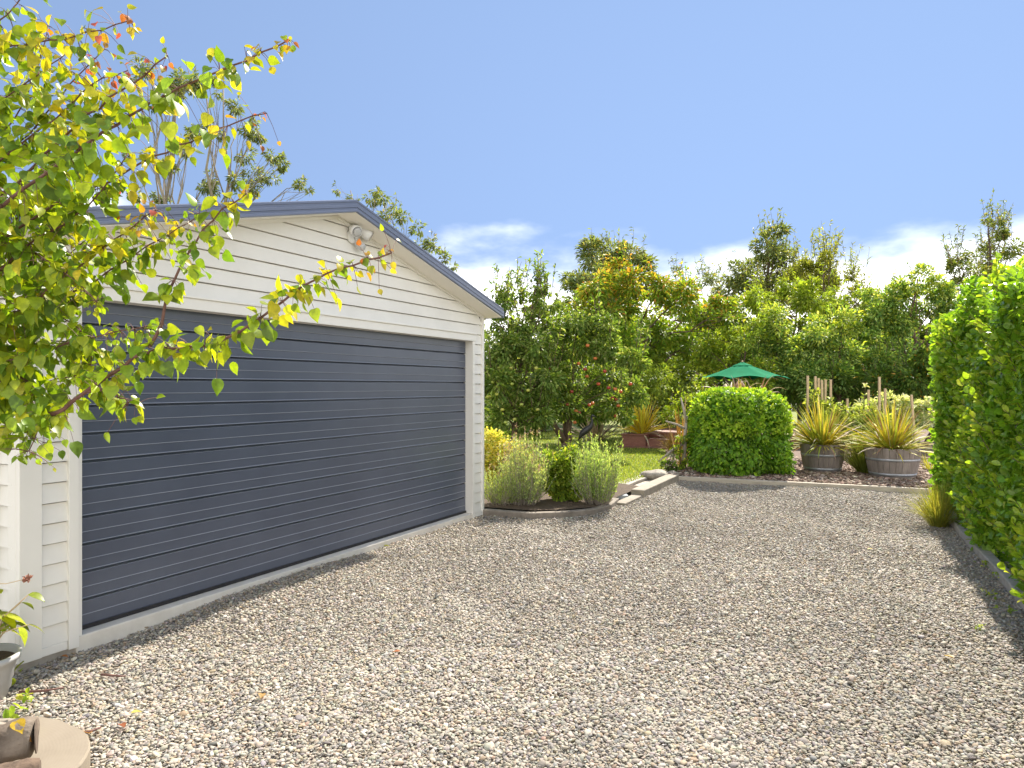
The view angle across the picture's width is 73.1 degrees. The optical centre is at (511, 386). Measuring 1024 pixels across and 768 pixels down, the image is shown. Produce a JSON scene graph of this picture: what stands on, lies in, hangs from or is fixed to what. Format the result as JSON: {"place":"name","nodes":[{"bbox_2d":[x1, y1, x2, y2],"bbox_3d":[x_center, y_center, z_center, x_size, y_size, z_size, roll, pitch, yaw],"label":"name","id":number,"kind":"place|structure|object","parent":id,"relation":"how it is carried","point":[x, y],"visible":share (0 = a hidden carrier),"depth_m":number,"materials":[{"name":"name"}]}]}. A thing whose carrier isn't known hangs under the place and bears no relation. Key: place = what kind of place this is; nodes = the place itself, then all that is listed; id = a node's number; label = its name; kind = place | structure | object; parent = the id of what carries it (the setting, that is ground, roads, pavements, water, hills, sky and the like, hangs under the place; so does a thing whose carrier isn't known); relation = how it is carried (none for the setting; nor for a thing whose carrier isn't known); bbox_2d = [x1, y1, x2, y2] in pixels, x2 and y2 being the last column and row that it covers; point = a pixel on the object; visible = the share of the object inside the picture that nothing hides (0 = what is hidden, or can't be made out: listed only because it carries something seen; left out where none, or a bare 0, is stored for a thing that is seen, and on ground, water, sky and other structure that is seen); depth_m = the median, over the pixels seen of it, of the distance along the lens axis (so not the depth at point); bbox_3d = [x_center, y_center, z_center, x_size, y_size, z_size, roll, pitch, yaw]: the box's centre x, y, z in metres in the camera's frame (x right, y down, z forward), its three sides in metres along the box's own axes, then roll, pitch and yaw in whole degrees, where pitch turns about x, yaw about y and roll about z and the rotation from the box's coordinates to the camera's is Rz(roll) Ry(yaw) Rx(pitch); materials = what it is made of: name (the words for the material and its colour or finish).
{"place":"outdoors","nodes":[
{"label":"outdoors","id":0,"kind":"place"},
{"bbox_2d":[0,758,40,767],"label":"firewood log","id":1,"kind":"object","parent":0,"point":[29,763],"visible":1,"depth_m":2.59,"materials":[{"name":"wood"}]},
{"bbox_2d":[0,716,39,763],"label":"firewood log","id":2,"kind":"object","parent":1,"relation":"on","point":[15,745],"visible":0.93,"depth_m":2.72,"materials":[{"name":"wood"}]},
{"bbox_2d":[10,718,31,741],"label":"dry leaf","id":3,"kind":"object","parent":2,"relation":"on","point":[21,721],"visible":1,"depth_m":2.74,"materials":[{"name":"yellow plant"}]},
{"bbox_2d":[0,644,1023,767],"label":"gravel","id":4,"kind":"structure","parent":0,"point":[200,688],"depth_m":3.60,"materials":[{"name":"grey gravel"}]},
{"bbox_2d":[0,643,21,699],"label":"plant pot","id":5,"kind":"object","parent":4,"relation":"on","point":[10,654],"visible":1,"depth_m":3.70,"materials":[{"name":"white ceramic"}]},
{"bbox_2d":[0,589,44,646],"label":"hosta plant","id":6,"kind":"object","parent":5,"relation":"in","point":[8,620],"visible":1,"depth_m":3.75,"materials":[{"name":"green plant"}]},
{"bbox_2d":[0,574,32,583],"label":"dried flower","id":7,"kind":"object","parent":4,"relation":"on","point":[26,578],"visible":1,"depth_m":3.55,"materials":[{"name":"red plant"}]},
{"bbox_2d":[11,661,23,685],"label":"weed","id":8,"kind":"object","parent":4,"relation":"on","point":[14,679],"visible":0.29,"depth_m":3.82,"materials":[{"name":"green plant"}]},
{"bbox_2d":[15,687,33,710],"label":"weed","id":9,"kind":"object","parent":4,"relation":"on","point":[22,697],"visible":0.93,"depth_m":3.57,"materials":[{"name":"green plant"}]},
{"bbox_2d":[18,687,63,692],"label":"twig","id":10,"kind":"object","parent":4,"relation":"on","point":[33,691],"visible":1,"depth_m":3.71,"materials":[{"name":"brown wood"}]},
{"bbox_2d":[16,717,89,767],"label":"wood slab","id":11,"kind":"object","parent":4,"relation":"on","point":[61,744],"depth_m":2.98,"materials":[{"name":"beige wood"}]},
{"bbox_2d":[0,718,12,722],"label":"firewood log","id":12,"kind":"object","parent":11,"relation":"on","point":[6,720],"visible":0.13,"depth_m":3.04,"materials":[{"name":"beige wood"}]},
{"bbox_2d":[2,703,27,718],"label":"weed","id":13,"kind":"object","parent":11,"relation":"on","point":[9,713],"visible":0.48,"depth_m":3.08,"materials":[{"name":"green plant"}]},
{"bbox_2d":[84,727,100,733],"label":"twig","id":14,"kind":"object","parent":4,"relation":"on","point":[92,730],"visible":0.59,"depth_m":3.29,"materials":[{"name":"brown wood"}]},
{"bbox_2d":[100,673,125,676],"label":"twig","id":15,"kind":"object","parent":4,"relation":"on","point":[104,674],"visible":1,"depth_m":3.90,"materials":[{"name":"brown wood"}]},
{"bbox_2d":[0,0,1023,371],"label":"sky","id":16,"kind":"structure","parent":0,"point":[508,129],"materials":[{"name":"blue"}]},
{"bbox_2d":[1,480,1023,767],"bbox_3d":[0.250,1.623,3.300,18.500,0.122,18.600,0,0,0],"label":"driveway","id":17,"kind":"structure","parent":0,"point":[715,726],"depth_m":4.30,"materials":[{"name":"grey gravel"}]},
{"bbox_2d":[0,0,400,471],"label":"fruit tree","id":18,"kind":"object","parent":17,"relation":"on","point":[47,299],"visible":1,"depth_m":2.61,"materials":[{"name":"green plant"}]},
{"bbox_2d":[0,199,503,674],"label":"garage","id":19,"kind":"structure","parent":17,"relation":"on","point":[353,425],"depth_m":5.58,"materials":[{"name":"white paint"}]},
{"bbox_2d":[82,302,465,629],"bbox_3d":[-1.681,0.490,6.443,0.048,2.120,4.710,0,0,28],"label":"garage door","id":20,"kind":"structure","parent":19,"relation":"in","point":[323,440],"depth_m":5.69,"materials":[{"name":"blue metal"}]},
{"bbox_2d":[347,225,372,250],"bbox_3d":[-1.431,-1.403,6.540,0.147,0.232,0.304,0,0,29],"label":"security light","id":21,"kind":"object","parent":19,"relation":"attached to","point":[354,232],"visible":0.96,"depth_m":6.50,"materials":[{"name":"white plastic"}]},
{"bbox_2d":[616,493,627,499],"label":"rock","id":22,"kind":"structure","parent":17,"relation":"on","point":[625,495],"depth_m":9.79,"materials":[{"name":"grey stone"}]},
{"bbox_2d":[618,475,646,484],"bbox_3d":[1.990,1.559,11.382,0.246,0.067,1.885,0,0,29],"label":"mowing strip","id":23,"kind":"object","parent":17,"relation":"on","point":[636,481],"visible":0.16,"depth_m":11.30,"materials":[{"name":"concrete"}]},
{"bbox_2d":[631,474,678,497],"bbox_3d":[2.261,1.560,10.799,0.200,0.179,1.864,0,0,29],"label":"timber sleeper","id":24,"kind":"object","parent":17,"relation":"on","point":[652,486],"visible":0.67,"depth_m":10.57,"materials":[{"name":"beige wood"}]},
{"bbox_2d":[679,476,930,493],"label":"timber kerb","id":25,"kind":"structure","parent":17,"relation":"on","point":[803,484],"depth_m":10.87,"materials":[{"name":"grey wood"}]},
{"bbox_2d":[924,251,1023,603],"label":"hedge","id":26,"kind":"object","parent":17,"relation":"on","point":[976,358],"visible":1,"depth_m":6.27,"materials":[{"name":"green plant"}]},
{"bbox_2d":[947,509,1023,609],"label":"concrete edging","id":27,"kind":"object","parent":17,"relation":"on","point":[991,558],"visible":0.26,"depth_m":6.22,"materials":[{"name":"grey concrete"}]},
{"bbox_2d":[484,483,637,509],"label":"planting soil","id":28,"kind":"structure","parent":0,"point":[545,502],"depth_m":8.98,"materials":[{"name":"brown soil"}]},
{"bbox_2d":[484,462,526,505],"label":"lavender bush","id":29,"kind":"object","parent":28,"relation":"on","point":[498,496],"visible":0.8,"depth_m":8.94,"materials":[{"name":"green plant"}]},
{"bbox_2d":[484,426,541,488],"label":"euonymus bush","id":30,"kind":"object","parent":28,"relation":"on","point":[493,438],"visible":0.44,"depth_m":10.09,"materials":[{"name":"yellow plant"}]},
{"bbox_2d":[487,422,554,505],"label":"lavender bush","id":31,"kind":"object","parent":28,"relation":"on","point":[530,478],"visible":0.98,"depth_m":8.91,"materials":[{"name":"green plant"}]},
{"bbox_2d":[537,431,584,501],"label":"green shrub","id":32,"kind":"object","parent":28,"relation":"on","point":[560,489],"visible":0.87,"depth_m":9.20,"materials":[{"name":"green plant"}]},
{"bbox_2d":[568,432,624,504],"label":"lavender bush","id":33,"kind":"object","parent":28,"relation":"on","point":[600,489],"visible":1,"depth_m":8.96,"materials":[{"name":"green plant"}]},
{"bbox_2d":[101,536,1023,649],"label":"gravel","id":34,"kind":"structure","parent":0,"point":[618,559],"depth_m":5.37,"materials":[{"name":"grey gravel"}]},
{"bbox_2d":[974,560,988,566],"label":"weed","id":35,"kind":"object","parent":34,"relation":"on","point":[984,561],"visible":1,"depth_m":6.21,"materials":[{"name":"green plant"}]},
{"bbox_2d":[981,589,997,599],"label":"weed","id":36,"kind":"object","parent":34,"relation":"on","point":[995,597],"visible":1,"depth_m":5.34,"materials":[{"name":"green plant"}]},
{"bbox_2d":[993,605,1017,613],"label":"weed","id":37,"kind":"object","parent":34,"relation":"on","point":[1009,610],"visible":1,"depth_m":5.01,"materials":[{"name":"green plant"}]},
{"bbox_2d":[479,410,813,488],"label":"lawn","id":38,"kind":"structure","parent":0,"point":[794,413],"depth_m":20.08,"materials":[{"name":"green plant"}]},
{"bbox_2d":[121,55,219,204],"bbox_3d":[-19.235,-8.107,38.724,5.242,19.624,5.028,0,0,0],"label":"gum tree","id":39,"kind":"object","parent":38,"relation":"on","point":[165,199],"visible":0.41,"depth_m":38.11,"materials":[{"name":"green plant"}]},
{"bbox_2d":[181,66,314,201],"bbox_3d":[-14.885,-7.725,39.026,6.896,18.802,4.534,0,0,-25],"label":"gum tree","id":40,"kind":"object","parent":38,"relation":"on","point":[212,190],"visible":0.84,"depth_m":38.51,"materials":[{"name":"green plant"}]},
{"bbox_2d":[332,180,459,271],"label":"gum tree","id":41,"kind":"object","parent":38,"relation":"on","point":[376,196],"visible":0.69,"depth_m":35.69,"materials":[{"name":"green plant"}]},
{"bbox_2d":[479,249,571,446],"bbox_3d":[-0.075,-0.616,14.174,2.690,4.356,2.399,0,0,0],"label":"apple tree","id":42,"kind":"object","parent":38,"relation":"on","point":[512,383],"visible":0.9,"depth_m":13.85,"materials":[{"name":"green plant"}]},
{"bbox_2d":[479,334,657,432],"bbox_3d":[0.967,-0.097,23.871,7.998,3.801,4.653,0,0,0],"label":"evergreen shrub","id":43,"kind":"object","parent":38,"relation":"on","point":[535,373],"visible":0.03,"depth_m":23.58,"materials":[{"name":"green plant"}]},
{"bbox_2d":[578,414,595,458],"bbox_3d":[1.547,1.054,14.200,0.388,0.968,0.150,0,0,0],"label":"garden ornament","id":44,"kind":"object","parent":38,"relation":"on","point":[585,430],"visible":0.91,"depth_m":14.17,"materials":[{"name":"black metal"}]},
{"bbox_2d":[554,409,625,440],"bbox_3d":[2.317,0.847,19.598,2.510,1.415,1.920,0,0,0],"label":"dry flax","id":45,"kind":"object","parent":38,"relation":"on","point":[595,431],"visible":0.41,"depth_m":19.37,"materials":[{"name":"orange plant"}]},
{"bbox_2d":[529,284,652,455],"bbox_3d":[1.605,-0.346,15.235,2.667,3.842,2.563,0,0,0],"label":"apple tree","id":46,"kind":"object","parent":38,"relation":"on","point":[568,411],"visible":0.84,"depth_m":14.91,"materials":[{"name":"green plant"}]},
{"bbox_2d":[557,227,661,374],"bbox_3d":[4.750,-3.138,32.878,5.467,9.576,7.528,0,0,0],"label":"tall tree","id":47,"kind":"object","parent":38,"relation":"on","point":[589,249],"visible":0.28,"depth_m":32.12,"materials":[{"name":"green plant"}]},
{"bbox_2d":[615,394,672,444],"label":"flax plant","id":48,"kind":"object","parent":38,"relation":"on","point":[641,423],"visible":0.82,"depth_m":17.67,"materials":[{"name":"plant"}]},
{"bbox_2d":[557,241,747,426],"bbox_3d":[4.230,-1.484,21.795,6.114,6.217,4.831,0,0,-9],"label":"autumn tree","id":49,"kind":"object","parent":38,"relation":"on","point":[665,336],"visible":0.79,"depth_m":21.02,"materials":[{"name":"green plant"}]},
{"bbox_2d":[640,469,667,479],"bbox_3d":[2.426,1.522,11.755,0.480,0.228,0.313,0,0,0],"label":"garden rock","id":50,"kind":"object","parent":38,"relation":"on","point":[653,474],"visible":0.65,"depth_m":11.66,"materials":[{"name":"stone"}]},
{"bbox_2d":[617,353,697,427],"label":"dome shrub","id":51,"kind":"object","parent":38,"relation":"on","point":[658,370],"visible":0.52,"depth_m":19.78,"materials":[{"name":"green plant"}]},
{"bbox_2d":[668,252,740,374],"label":"slender tree","id":52,"kind":"object","parent":38,"relation":"on","point":[710,281],"visible":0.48,"depth_m":35.42,"materials":[{"name":"green plant"}]},
{"bbox_2d":[618,426,804,448],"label":"garden deck","id":53,"kind":"structure","parent":38,"relation":"on","point":[632,440],"depth_m":17.53,"materials":[{"name":"brown wood"}]},
{"bbox_2d":[699,360,789,386],"bbox_3d":[5.867,0.250,17.600,2.139,1.839,2.139,0,0,-36],"label":"parasol","id":54,"kind":"object","parent":53,"relation":"on","point":[742,369],"visible":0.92,"depth_m":17.21,"materials":[{"name":"green fabric"}]},
{"bbox_2d":[710,207,838,384],"bbox_3d":[11.549,-3.071,30.786,4.163,9.350,4.724,0,0,-23],"label":"tall tree","id":55,"kind":"object","parent":38,"relation":"on","point":[762,261],"visible":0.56,"depth_m":30.57,"materials":[{"name":"green plant"}]},
{"bbox_2d":[415,480,960,538],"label":"gravel","id":56,"kind":"structure","parent":0,"point":[854,502],"depth_m":8.43,"materials":[{"name":"grey gravel"}]},
{"bbox_2d":[483,498,618,519],"bbox_3d":[0.660,1.607,8.850,2.014,0.152,0.639,0,0,-25],"label":"curved edging","id":57,"kind":"object","parent":56,"relation":"on","point":[553,514],"visible":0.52,"depth_m":8.55,"materials":[{"name":"concrete"}]},
{"bbox_2d":[617,494,642,505],"bbox_3d":[1.679,1.598,9.737,0.160,0.080,0.939,0,0,29],"label":"timber sleeper","id":58,"kind":"object","parent":56,"relation":"on","point":[629,499],"visible":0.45,"depth_m":9.58,"materials":[{"name":"beige wood"}]},
{"bbox_2d":[888,477,961,527],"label":"grass tuft","id":59,"kind":"object","parent":56,"relation":"on","point":[935,511],"visible":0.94,"depth_m":7.93,"materials":[{"name":"green plant"}]},
{"bbox_2d":[666,427,935,487],"bbox_3d":[9.180,1.520,17.600,13.640,0.001,16.800,0,0,0],"label":"garden bed","id":60,"kind":"object","parent":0,"point":[798,454],"visible":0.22,"depth_m":16.96,"materials":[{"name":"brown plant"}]},
{"bbox_2d":[656,432,677,452],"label":"grass tuft","id":61,"kind":"object","parent":60,"relation":"on","point":[669,445],"visible":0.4,"depth_m":15.93,"materials":[{"name":"green plant"}]},
{"bbox_2d":[660,444,679,471],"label":"plant","id":62,"kind":"object","parent":60,"relation":"on","point":[668,465],"visible":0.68,"depth_m":12.13,"materials":[{"name":"green plant"}]},
{"bbox_2d":[658,374,708,438],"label":"light green shrub","id":63,"kind":"object","parent":60,"relation":"on","point":[673,406],"visible":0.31,"depth_m":16.37,"materials":[{"name":"green plant"}]},
{"bbox_2d":[688,298,780,390],"bbox_3d":[6.516,-0.492,21.100,2.207,4.204,4.132,0,0,0],"label":"light green shrub","id":64,"kind":"object","parent":60,"relation":"on","point":[710,359],"visible":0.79,"depth_m":20.41,"materials":[{"name":"green plant"}]},
{"bbox_2d":[686,386,796,476],"bbox_3d":[4.049,0.793,12.307,1.847,1.627,1.749,0,0,0],"label":"clipped shrub","id":65,"kind":"object","parent":60,"relation":"on","point":[761,418],"visible":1,"depth_m":11.66,"materials":[{"name":"green plant"}]},
{"bbox_2d":[720,295,809,413],"bbox_3d":[7.725,-0.564,20.694,2.394,4.381,2.931,0,0,-44],"label":"broadleaf shrub","id":66,"kind":"object","parent":60,"relation":"on","point":[775,335],"visible":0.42,"depth_m":20.46,"materials":[{"name":"green plant"}]},
{"bbox_2d":[697,257,880,428],"bbox_3d":[9.848,-1.393,23.701,6.470,5.991,4.782,0,0,0],"label":"evergreen shrub","id":67,"kind":"object","parent":60,"relation":"on","point":[807,302],"visible":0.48,"depth_m":22.62,"materials":[{"name":"green plant"}]},
{"bbox_2d":[663,456,947,487],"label":"bark mulch","id":68,"kind":"object","parent":60,"relation":"on","point":[848,474],"visible":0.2,"depth_m":11.44,"materials":[{"name":"wood"}]},
{"bbox_2d":[658,398,687,468],"bbox_3d":[2.911,0.874,12.552,0.578,1.354,0.149,0,0,-8],"label":"driftwood","id":69,"kind":"object","parent":68,"relation":"on","point":[684,444],"visible":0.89,"depth_m":12.53,"materials":[{"name":"wood"}]},
{"bbox_2d":[666,397,688,463],"bbox_3d":[3.178,0.861,13.016,0.615,1.396,0.338,0,0,-31],"label":"dry flax","id":70,"kind":"object","parent":68,"relation":"on","point":[678,429],"visible":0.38,"depth_m":12.94,"materials":[{"name":"orange plant"}]},
{"bbox_2d":[669,434,690,469],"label":"climbing plant","id":71,"kind":"object","parent":68,"relation":"on","point":[683,462],"visible":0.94,"depth_m":12.46,"materials":[{"name":"green plant"}]},
{"bbox_2d":[703,375,785,447],"bbox_3d":[4.591,0.661,13.691,1.630,1.808,1.302,0,0,17],"label":"dry flax","id":72,"kind":"object","parent":68,"relation":"on","point":[740,384],"visible":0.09,"depth_m":13.72,"materials":[{"name":"beige plant"}]},
{"bbox_2d":[800,443,844,472],"bbox_3d":[5.555,1.267,12.371,0.743,0.506,0.746,0,0,0],"label":"half barrel","id":73,"kind":"object","parent":68,"relation":"on","point":[826,461],"visible":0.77,"depth_m":12.08,"materials":[{"name":"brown wood"}]},
{"bbox_2d":[790,394,872,458],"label":"flax plant","id":74,"kind":"object","parent":73,"relation":"in","point":[821,429],"visible":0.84,"depth_m":12.21,"materials":[{"name":"green plant"}]},
{"bbox_2d":[836,433,889,472],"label":"grass tuft","id":75,"kind":"object","parent":68,"relation":"on","point":[858,463],"visible":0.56,"depth_m":11.95,"materials":[{"name":"green plant"}]},
{"bbox_2d":[843,393,891,440],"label":"tomato plant","id":76,"kind":"object","parent":68,"relation":"on","point":[868,414],"visible":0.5,"depth_m":14.21,"materials":[{"name":"green plant"}]},
{"bbox_2d":[864,446,921,478],"bbox_3d":[6.394,1.268,11.621,0.846,0.504,0.849,0,0,0],"label":"half barrel","id":77,"kind":"object","parent":68,"relation":"on","point":[882,463],"visible":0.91,"depth_m":11.30,"materials":[{"name":"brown wood"}]},
{"bbox_2d":[830,395,934,460],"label":"flax plant","id":78,"kind":"object","parent":77,"relation":"in","point":[891,436],"visible":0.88,"depth_m":11.48,"materials":[{"name":"green plant"}]},
{"bbox_2d":[919,454,933,468],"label":"grass tuft","id":79,"kind":"object","parent":68,"relation":"on","point":[926,464],"visible":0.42,"depth_m":12.53,"materials":[{"name":"yellow plant"}]},
{"bbox_2d":[806,376,808,427],"bbox_3d":[6.246,0.645,14.600,0.042,1.750,0.042,0,0,0],"label":"garden stake","id":80,"kind":"object","parent":60,"relation":"on","point":[807,392],"visible":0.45,"depth_m":14.58,"materials":[{"name":"beige wood"}]},
{"bbox_2d":[752,219,877,361],"bbox_3d":[11.546,-2.375,26.511,3.785,7.968,3.954,0,0,0],"label":"feathery tree","id":81,"kind":"object","parent":60,"relation":"on","point":[805,267],"visible":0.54,"depth_m":26.50,"materials":[{"name":"green plant"}]},
{"bbox_2d":[814,376,816,411],"bbox_3d":[6.539,0.650,14.900,0.042,1.741,0.042,0,0,0],"label":"garden stake","id":82,"kind":"object","parent":60,"relation":"on","point":[815,382],"visible":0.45,"depth_m":14.88,"materials":[{"name":"beige wood"}]},
{"bbox_2d":[817,378,819,397],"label":"garden stake","id":83,"kind":"object","parent":60,"relation":"on","point":[818,382],"visible":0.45,"depth_m":15.18,"materials":[{"name":"beige wood"}]},
{"bbox_2d":[820,380,822,399],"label":"garden stake","id":84,"kind":"object","parent":60,"relation":"on","point":[821,384],"visible":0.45,"depth_m":14.68,"materials":[{"name":"beige wood"}]},
{"bbox_2d":[802,381,843,426],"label":"tomato plant","id":85,"kind":"object","parent":60,"relation":"on","point":[812,401],"visible":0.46,"depth_m":14.48,"materials":[{"name":"green plant"}]},
{"bbox_2d":[824,380,826,400],"bbox_3d":[6.786,0.684,15.000,0.082,1.674,0.042,0,0,0],"label":"garden stake","id":86,"kind":"object","parent":60,"relation":"on","point":[825,389],"visible":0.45,"depth_m":14.98,"materials":[{"name":"beige wood"}]},
{"bbox_2d":[829,380,831,400],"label":"garden stake","id":87,"kind":"object","parent":60,"relation":"on","point":[830,388],"visible":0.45,"depth_m":15.38,"materials":[{"name":"beige wood"}]},
{"bbox_2d":[823,398,858,441],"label":"tomato plant","id":88,"kind":"object","parent":60,"relation":"on","point":[851,419],"visible":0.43,"depth_m":14.41,"materials":[{"name":"green plant"}]},
{"bbox_2d":[781,302,901,426],"bbox_3d":[9.202,-0.400,19.847,3.062,4.044,2.891,0,0,0],"label":"broadleaf shrub","id":89,"kind":"object","parent":60,"relation":"on","point":[820,342],"visible":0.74,"depth_m":19.46,"materials":[{"name":"green plant"}]},
{"bbox_2d":[845,399,848,456],"bbox_3d":[7.268,0.892,15.000,0.062,1.257,0.042,0,0,0],"label":"garden stake","id":90,"kind":"object","parent":60,"relation":"on","point":[847,402],"visible":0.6,"depth_m":14.98,"materials":[{"name":"brown wood"}]},
{"bbox_2d":[867,390,869,436],"bbox_3d":[7.633,0.794,14.800,0.042,1.452,0.042,0,0,0],"label":"garden stake","id":91,"kind":"object","parent":60,"relation":"on","point":[868,394],"visible":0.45,"depth_m":14.78,"materials":[{"name":"beige wood"}]},
{"bbox_2d":[878,377,880,437],"bbox_3d":[7.760,0.659,14.600,0.042,1.723,0.042,0,0,0],"label":"garden stake","id":92,"kind":"object","parent":60,"relation":"on","point":[879,391],"visible":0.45,"depth_m":14.58,"materials":[{"name":"beige wood"}]},
{"bbox_2d":[884,388,886,414],"bbox_3d":[8.259,0.781,15.300,0.042,1.478,0.042,0,0,0],"label":"garden stake","id":93,"kind":"object","parent":60,"relation":"on","point":[885,398],"visible":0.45,"depth_m":15.28,"materials":[{"name":"beige wood"}]},
{"bbox_2d":[850,383,937,430],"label":"pale bush","id":94,"kind":"object","parent":60,"relation":"on","point":[921,406],"visible":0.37,"depth_m":15.31,"materials":[{"name":"green plant"}]},
{"bbox_2d":[854,329,936,445],"bbox_3d":[10.723,-0.099,17.779,3.113,3.452,2.281,0,0,0],"label":"broadleaf shrub","id":95,"kind":"object","parent":60,"relation":"on","point":[918,378],"visible":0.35,"depth_m":17.68,"materials":[{"name":"green plant"}]},
{"bbox_2d":[846,262,962,435],"bbox_3d":[11.273,-0.958,20.689,3.621,5.128,3.925,0,0,-18],"label":"broadleaf shrub","id":96,"kind":"object","parent":60,"relation":"on","point":[892,319],"visible":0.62,"depth_m":19.48,"materials":[{"name":"green plant"}]},
{"bbox_2d":[910,395,916,445],"bbox_3d":[8.659,0.850,14.900,0.141,1.343,0.042,0,0,0],"label":"garden stake","id":97,"kind":"object","parent":60,"relation":"on","point":[912,406],"visible":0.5,"depth_m":14.88,"materials":[{"name":"brown wood"}]},
{"bbox_2d":[940,188,1023,295],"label":"slender tree","id":98,"kind":"object","parent":60,"relation":"on","point":[984,264],"visible":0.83,"depth_m":21.60,"materials":[{"name":"green plant"}]},
{"label":"ground","id":99,"kind":"structure","parent":0,"visible":0},
{"bbox_2d":[484,302,930,409],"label":"treeline","id":100,"kind":"object","parent":99,"relation":"on","point":[922,332],"depth_m":46.85,"materials":[{"name":"green plant"}]}
]}

